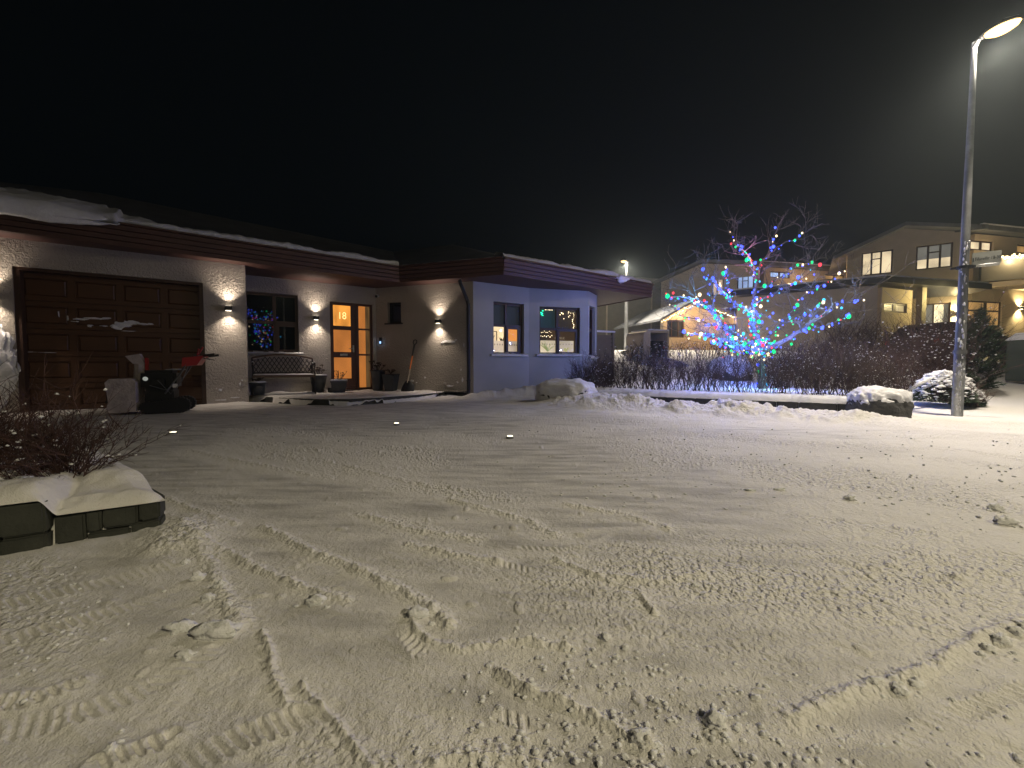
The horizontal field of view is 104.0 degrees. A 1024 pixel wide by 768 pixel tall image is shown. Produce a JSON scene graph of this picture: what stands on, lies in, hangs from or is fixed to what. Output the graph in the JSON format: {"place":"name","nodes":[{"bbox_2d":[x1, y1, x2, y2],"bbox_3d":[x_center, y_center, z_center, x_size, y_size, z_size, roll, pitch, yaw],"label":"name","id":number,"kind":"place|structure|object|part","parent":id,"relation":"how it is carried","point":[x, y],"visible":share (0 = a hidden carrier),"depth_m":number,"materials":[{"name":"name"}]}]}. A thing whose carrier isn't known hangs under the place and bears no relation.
{"place":"outdoors","nodes":[
{"label":"outdoors","id":0,"kind":"place"},
{"bbox_2d":[0,350,1023,767],"bbox_3d":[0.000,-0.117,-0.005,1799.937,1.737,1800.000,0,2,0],"label":"ground","id":1,"kind":"structure","parent":0,"point":[370,674],"depth_m":1.33,"materials":[{"name":"white snow"}]},
{"bbox_2d":[0,448,166,555],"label":"planter wall","id":2,"kind":"structure","parent":1,"relation":"on","point":[117,498],"depth_m":1.72,"materials":[{"name":"concrete"}]},
{"bbox_2d":[0,350,185,480],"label":"bare shrub","id":3,"kind":"object","parent":2,"relation":"in","point":[47,460],"visible":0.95,"depth_m":1.91,"materials":[{"name":"brown plant"}]},
{"bbox_2d":[104,347,218,413],"bbox_3d":[-5.666,-0.077,6.571,1.353,1.074,0.601,-1,3,-29],"label":"snow blower","id":4,"kind":"object","parent":1,"relation":"on","point":[159,389],"visible":0.99,"depth_m":6.34,"materials":[{"name":"metal"}]},
{"bbox_2d":[0,182,653,412],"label":"bungalow","id":5,"kind":"object","parent":1,"relation":"on","point":[111,281],"visible":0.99,"depth_m":8.65,"materials":[{"name":"white paint"}]},
{"bbox_2d":[23,271,201,410],"bbox_3d":[-7.090,-0.749,7.265,2.438,2.360,0.084,-2,3,-33],"label":"garage door","id":6,"kind":"structure","parent":5,"relation":"in","point":[115,319],"depth_m":7.10,"materials":[{"name":"brown wood"}]},
{"bbox_2d":[224,305,231,310],"bbox_3d":[-5.591,-1.491,7.887,0.120,0.095,0.130,-2,3,-33],"label":"wall lamp","id":7,"kind":"object","parent":5,"relation":"attached to","point":[228,308],"visible":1,"depth_m":7.84,"materials":[{"name":"black plastic"}]},
{"bbox_2d":[246,292,303,354],"bbox_3d":[-5.616,-1.378,9.201,1.422,1.421,0.245,-2,3,-33],"label":"window","id":8,"kind":"structure","parent":5,"relation":"in","point":[272,319],"depth_m":9.31,"materials":[{"name":"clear glass"}]},
{"bbox_2d":[332,304,355,386],"bbox_3d":[-4.258,-0.956,10.147,0.560,2.088,0.119,-2,3,-33],"label":"door","id":9,"kind":"structure","parent":5,"relation":"in","point":[343,316],"depth_m":10.17,"materials":[{"name":"orange glass"}]},
{"bbox_2d":[390,302,400,322],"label":"window","id":10,"kind":"structure","parent":5,"relation":"in","point":[395,308],"depth_m":10.41,"materials":[{"name":"glass"}]},
{"bbox_2d":[490,302,527,356],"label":"window","id":11,"kind":"structure","parent":5,"relation":"in","point":[507,317],"depth_m":10.34,"materials":[{"name":"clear glass"}]},
{"bbox_2d":[536,307,581,355],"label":"window","id":12,"kind":"structure","parent":5,"relation":"in","point":[561,337],"depth_m":10.85,"materials":[{"name":"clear glass"}]},
{"bbox_2d":[589,307,596,358],"bbox_3d":[2.208,-1.433,11.191,0.225,1.443,0.708,1,3,29],"label":"window","id":13,"kind":"structure","parent":5,"relation":"in","point":[590,310],"depth_m":11.37,"materials":[{"name":"blue glass"}]},
{"bbox_2d":[249,389,465,405],"bbox_3d":[-3.398,0.287,9.057,5.266,0.237,2.670,-2,3,-33],"label":"porch step","id":14,"kind":"object","parent":1,"relation":"on","point":[359,397],"visible":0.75,"depth_m":8.45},
{"bbox_2d":[248,377,265,394],"bbox_3d":[-5.452,0.041,8.573,0.326,0.391,0.326,0,2,0],"label":"plant pot","id":15,"kind":"object","parent":14,"relation":"on","point":[257,386],"visible":0.94,"depth_m":8.47,"materials":[{"name":"black plastic"}]},
{"bbox_2d":[251,354,315,395],"bbox_3d":[-5.086,-0.227,8.933,1.235,0.914,0.576,-2,3,-33],"label":"garden bench","id":16,"kind":"object","parent":14,"relation":"on","point":[293,374],"visible":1,"depth_m":9.01,"materials":[{"name":"grey metal"}]},
{"bbox_2d":[309,364,326,391],"bbox_3d":[-4.636,-0.140,9.581,0.428,0.666,0.408,0,2,0],"label":"plant pot","id":17,"kind":"object","parent":14,"relation":"on","point":[320,382],"visible":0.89,"depth_m":9.47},
{"bbox_2d":[330,370,347,391],"bbox_3d":[-4.135,-0.068,9.573,0.371,0.524,0.392,-1,3,-20],"label":"plant pot","id":18,"kind":"object","parent":14,"relation":"on","point":[338,385],"visible":1,"depth_m":9.43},
{"bbox_2d":[369,360,385,390],"bbox_3d":[-3.424,-0.218,10.181,0.417,0.772,0.397,1,3,20],"label":"plant pot","id":19,"kind":"object","parent":14,"relation":"on","point":[376,379],"visible":1,"depth_m":10.06,"materials":[{"name":"black plastic"}]},
{"bbox_2d":[382,369,399,390],"bbox_3d":[-3.057,-0.103,10.097,0.326,0.548,0.326,0,2,10],"label":"plant pot","id":20,"kind":"object","parent":14,"relation":"on","point":[390,381],"visible":1,"depth_m":9.98,"materials":[{"name":"black plastic"}]},
{"bbox_2d":[401,339,416,390],"bbox_3d":[-2.555,-0.415,9.932,0.455,1.411,0.312,-1,3,-25],"label":"snow shovel","id":21,"kind":"object","parent":14,"relation":"on","point":[408,385],"visible":0.81,"depth_m":9.92,"materials":[{"name":"black plastic"}]},
{"bbox_2d":[1,428,1023,767],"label":"snow chunks","id":22,"kind":"object","parent":1,"relation":"on","point":[227,628],"visible":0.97,"depth_m":0.92,"materials":[{"name":"white snow"}]},
{"bbox_2d":[535,378,597,400],"bbox_3d":[1.084,0.153,8.244,1.273,0.563,0.935,2,3,32],"label":"boulder","id":23,"kind":"object","parent":1,"relation":"on","point":[551,388],"visible":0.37,"depth_m":7.90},
{"bbox_2d":[568,349,618,387],"bbox_3d":[1.761,-0.295,8.596,1.172,0.948,1.293,0,2,0],"label":"bare shrub","id":24,"kind":"object","parent":1,"relation":"on","point":[603,385],"visible":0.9,"depth_m":8.61,"materials":[{"name":"brown plant"}]},
{"bbox_2d":[545,277,660,349],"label":"house","id":25,"kind":"structure","parent":1,"relation":"on","point":[610,317],"depth_m":27.27,"materials":[{"name":"grey"}]},
{"bbox_2d":[596,330,614,385],"bbox_3d":[2.823,-0.781,12.530,0.976,1.777,0.130,-1,3,-26],"label":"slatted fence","id":26,"kind":"object","parent":1,"relation":"on","point":[603,341],"visible":0.34,"depth_m":12.56,"materials":[{"name":"grey wood"}]},
{"bbox_2d":[621,259,627,349],"bbox_3d":[5.515,-3.788,19.674,0.259,4.582,0.693,2,3,35],"label":"street lamp","id":27,"kind":"object","parent":1,"relation":"on","point":[626,311],"visible":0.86,"depth_m":19.80,"materials":[{"name":"metal"}]},
{"bbox_2d":[626,329,668,359],"bbox_3d":[5.012,-1.385,14.819,1.142,1.199,1.010,-1,3,-21],"label":"bin shelter","id":28,"kind":"object","parent":1,"relation":"on","point":[639,337],"visible":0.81,"depth_m":14.52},
{"bbox_2d":[650,341,658,357],"bbox_3d":[5.160,-1.176,14.724,0.280,0.789,0.450,-1,3,-21],"label":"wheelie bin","id":29,"kind":"object","parent":28,"relation":"in","point":[652,343],"visible":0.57,"depth_m":14.54,"materials":[{"name":"black plastic"}]},
{"bbox_2d":[658,341,664,357],"bbox_3d":[5.500,-1.181,14.852,0.280,0.789,0.450,-1,3,-21],"label":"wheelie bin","id":30,"kind":"object","parent":28,"relation":"in","point":[659,347],"visible":0.32,"depth_m":14.68,"materials":[{"name":"black plastic"}]},
{"bbox_2d":[615,337,784,367],"bbox_3d":[6.601,-1.165,14.116,6.382,1.323,1.574,0,2,0],"label":"hedge","id":31,"kind":"object","parent":1,"relation":"on","point":[665,347],"visible":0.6,"depth_m":14.06,"materials":[{"name":"brown plant"}]},
{"bbox_2d":[597,389,846,410],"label":"garden wall","id":32,"kind":"structure","parent":1,"relation":"on","point":[824,402],"depth_m":6.93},
{"bbox_2d":[614,259,845,349],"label":"two storey house","id":33,"kind":"structure","parent":1,"relation":"on","point":[676,336],"depth_m":22.11,"materials":[{"name":"brown"}]},
{"bbox_2d":[667,320,683,337],"bbox_3d":[7.862,-2.662,19.335,0.943,0.834,0.060,-1,2,-12],"label":"window","id":34,"kind":"structure","parent":33,"relation":"in","point":[676,325],"depth_m":19.34,"materials":[{"name":"grey glass"}]},
{"bbox_2d":[661,303,733,321],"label":"string lights","id":35,"kind":"object","parent":33,"relation":"attached to","point":[689,307],"visible":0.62,"depth_m":18.58,"materials":[{"name":"white plastic"}]},
{"bbox_2d":[712,279,723,295],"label":"window","id":36,"kind":"structure","parent":33,"relation":"in","point":[715,288],"depth_m":23.04,"materials":[{"name":"multicoloured"}]},
{"bbox_2d":[726,324,735,349],"bbox_3d":[11.280,-2.420,20.664,0.607,1.328,0.060,0,2,-7],"label":"window","id":37,"kind":"structure","parent":33,"relation":"in","point":[728,325],"depth_m":20.65,"materials":[{"name":"blue"}]},
{"bbox_2d":[737,276,753,288],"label":"window","id":38,"kind":"structure","parent":33,"relation":"in","point":[749,281],"depth_m":22.24,"materials":[{"name":"blue"}]},
{"bbox_2d":[770,271,788,277],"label":"window","id":39,"kind":"structure","parent":33,"relation":"in","point":[776,273],"depth_m":22.10,"materials":[{"name":"blue"}]},
{"bbox_2d":[825,274,843,279],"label":"window","id":40,"kind":"structure","parent":33,"relation":"in","point":[839,276],"depth_m":22.89,"materials":[{"name":"brown glass"}]},
{"bbox_2d":[709,355,752,380],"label":"bush","id":41,"kind":"object","parent":1,"relation":"on","point":[731,357],"visible":0.12,"depth_m":10.16,"materials":[{"name":"black plant"}]},
{"bbox_2d":[563,327,922,395],"bbox_3d":[3.917,-0.456,7.971,6.206,1.301,1.798,1,3,31],"label":"hedge","id":42,"kind":"object","parent":1,"relation":"on","point":[783,374],"visible":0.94,"depth_m":7.44,"materials":[{"name":"brown plant"}]},
{"bbox_2d":[635,198,923,388],"bbox_3d":[5.815,-1.976,8.739,6.552,4.402,3.583,0,2,0],"label":"bare tree","id":43,"kind":"object","parent":1,"relation":"on","point":[793,334],"visible":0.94,"depth_m":8.76,"materials":[{"name":"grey plant"}]},
{"bbox_2d":[665,227,864,384],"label":"string lights","id":44,"kind":"object","parent":43,"relation":"attached to","point":[848,316],"visible":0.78,"depth_m":8.75,"materials":[{"name":"multicoloured plastic"}]},
{"bbox_2d":[754,322,925,391],"bbox_3d":[6.969,-0.638,8.752,3.050,1.521,1.834,2,3,36],"label":"hedge","id":45,"kind":"object","parent":1,"relation":"on","point":[897,360],"visible":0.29,"depth_m":8.52,"materials":[{"name":"brown plant"}]},
{"bbox_2d":[805,303,942,367],"bbox_3d":[10.948,-1.441,12.005,3.909,2.166,2.888,0,2,0],"label":"hedge","id":46,"kind":"object","parent":1,"relation":"on","point":[858,335],"visible":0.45,"depth_m":11.93,"materials":[{"name":"plant"}]},
{"bbox_2d":[725,222,1023,355],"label":"two storey house","id":47,"kind":"structure","parent":1,"relation":"on","point":[931,274],"depth_m":17.16,"materials":[{"name":"painted render"},{"name":"clear glass"},{"name":"snow"}]},
{"bbox_2d":[861,249,892,275],"bbox_3d":[17.174,-5.689,18.838,1.101,1.090,0.060,2,3,35],"label":"window","id":48,"kind":"structure","parent":47,"relation":"in","point":[885,257],"depth_m":18.81,"materials":[{"name":"brown glass"}]},
{"bbox_2d":[884,302,905,312],"bbox_3d":[14.623,-2.913,15.335,1.421,0.355,0.060,-1,3,-20],"label":"window","id":49,"kind":"structure","parent":47,"relation":"in","point":[901,307],"depth_m":15.32,"materials":[{"name":"yellow"}]},
{"bbox_2d":[915,242,952,269],"bbox_3d":[18.707,-5.646,17.750,1.148,1.070,0.060,2,3,35],"label":"window","id":50,"kind":"structure","parent":47,"relation":"in","point":[935,255],"depth_m":17.72,"materials":[{"name":"grey glass"}]},
{"bbox_2d":[926,302,950,323],"bbox_3d":[18.835,-2.526,17.792,0.849,2.113,0.060,2,3,35],"label":"door","id":51,"kind":"structure","parent":47,"relation":"in","point":[930,308],"depth_m":17.74,"materials":[{"name":"yellow"}]},
{"bbox_2d":[970,240,991,250],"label":"window","id":52,"kind":"structure","parent":47,"relation":"in","point":[974,245],"depth_m":17.29,"materials":[{"name":"brown glass"}]},
{"bbox_2d":[967,301,1000,326],"bbox_3d":[20.621,-3.052,17.517,1.956,1.119,0.060,-1,2,-12],"label":"window","id":53,"kind":"structure","parent":47,"relation":"in","point":[975,304],"depth_m":17.57,"materials":[{"name":"brown"}]},
{"bbox_2d":[1002,254,1022,259],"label":"string lights","id":54,"kind":"object","parent":47,"relation":"attached to","point":[1008,257],"visible":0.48,"depth_m":16.43,"materials":[{"name":"white plastic"}]},
{"bbox_2d":[1017,245,1023,252],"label":"window","id":55,"kind":"structure","parent":47,"relation":"in","point":[1020,248],"depth_m":17.81,"materials":[{"name":"brown glass"}]},
{"bbox_2d":[845,385,913,417],"bbox_3d":[5.553,0.271,6.066,0.773,0.506,0.713,0,2,0],"label":"boulder","id":56,"kind":"object","parent":1,"relation":"on","point":[882,400],"visible":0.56,"depth_m":5.82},
{"bbox_2d":[855,280,1023,389],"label":"bare shrub","id":57,"kind":"object","parent":1,"relation":"on","point":[939,360],"visible":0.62,"depth_m":8.42,"materials":[{"name":"plant"}]},
{"bbox_2d":[884,322,1008,364],"bbox_3d":[14.603,-1.290,13.202,3.645,1.350,1.620,0,2,-10],"label":"hedge","id":58,"kind":"object","parent":1,"relation":"on","point":[949,328],"visible":0.04,"depth_m":12.57,"materials":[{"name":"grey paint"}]},
{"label":"window","id":59,"kind":"part","parent":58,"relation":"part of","materials":[{"name":"glass"}]},
{"bbox_2d":[908,364,994,404],"bbox_3d":[7.674,-0.011,7.077,1.158,0.783,1.232,0,2,0],"label":"snowy shrub","id":60,"kind":"object","parent":1,"relation":"on","point":[935,385],"visible":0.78,"depth_m":6.88,"materials":[{"name":"white snow"}]},
{"bbox_2d":[908,376,932,390],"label":"snowy branch","id":61,"kind":"object","parent":60,"relation":"attached to","point":[923,381],"visible":0.97,"depth_m":6.69,"materials":[{"name":"white snow"}]},
{"bbox_2d":[947,388,993,406],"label":"snowy shrub","id":62,"kind":"object","parent":1,"relation":"on","point":[984,401],"visible":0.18,"depth_m":6.95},
{"bbox_2d":[951,302,1010,389],"bbox_3d":[9.544,-0.738,8.201,0.952,1.939,0.916,0,2,0],"label":"conifer shrub","id":63,"kind":"object","parent":1,"relation":"on","point":[989,383],"visible":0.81,"depth_m":8.06,"materials":[{"name":"green plant"}]},
{"bbox_2d":[951,14,1023,416],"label":"street lamp","id":64,"kind":"object","parent":1,"relation":"on","point":[1003,26],"visible":1,"depth_m":5.87,"materials":[{"name":"metal"}]},
{"bbox_2d":[950,250,1001,269],"bbox_3d":[6.777,-1.808,5.864,0.494,0.215,0.167,1,3,25],"label":"street sign","id":65,"kind":"object","parent":64,"relation":"attached to","point":[985,259],"visible":1,"depth_m":5.79,"materials":[{"name":"grey metal"}]},
{"bbox_2d":[1005,332,1023,380],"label":"utility box","id":66,"kind":"object","parent":1,"relation":"on","point":[1016,346],"visible":0.88,"depth_m":9.63,"materials":[{"name":"grey metal"}]},
{"bbox_2d":[0,0,1023,278],"label":"sky","id":67,"kind":"structure","parent":0,"point":[586,134],"materials":[{"name":"black"}]}
]}

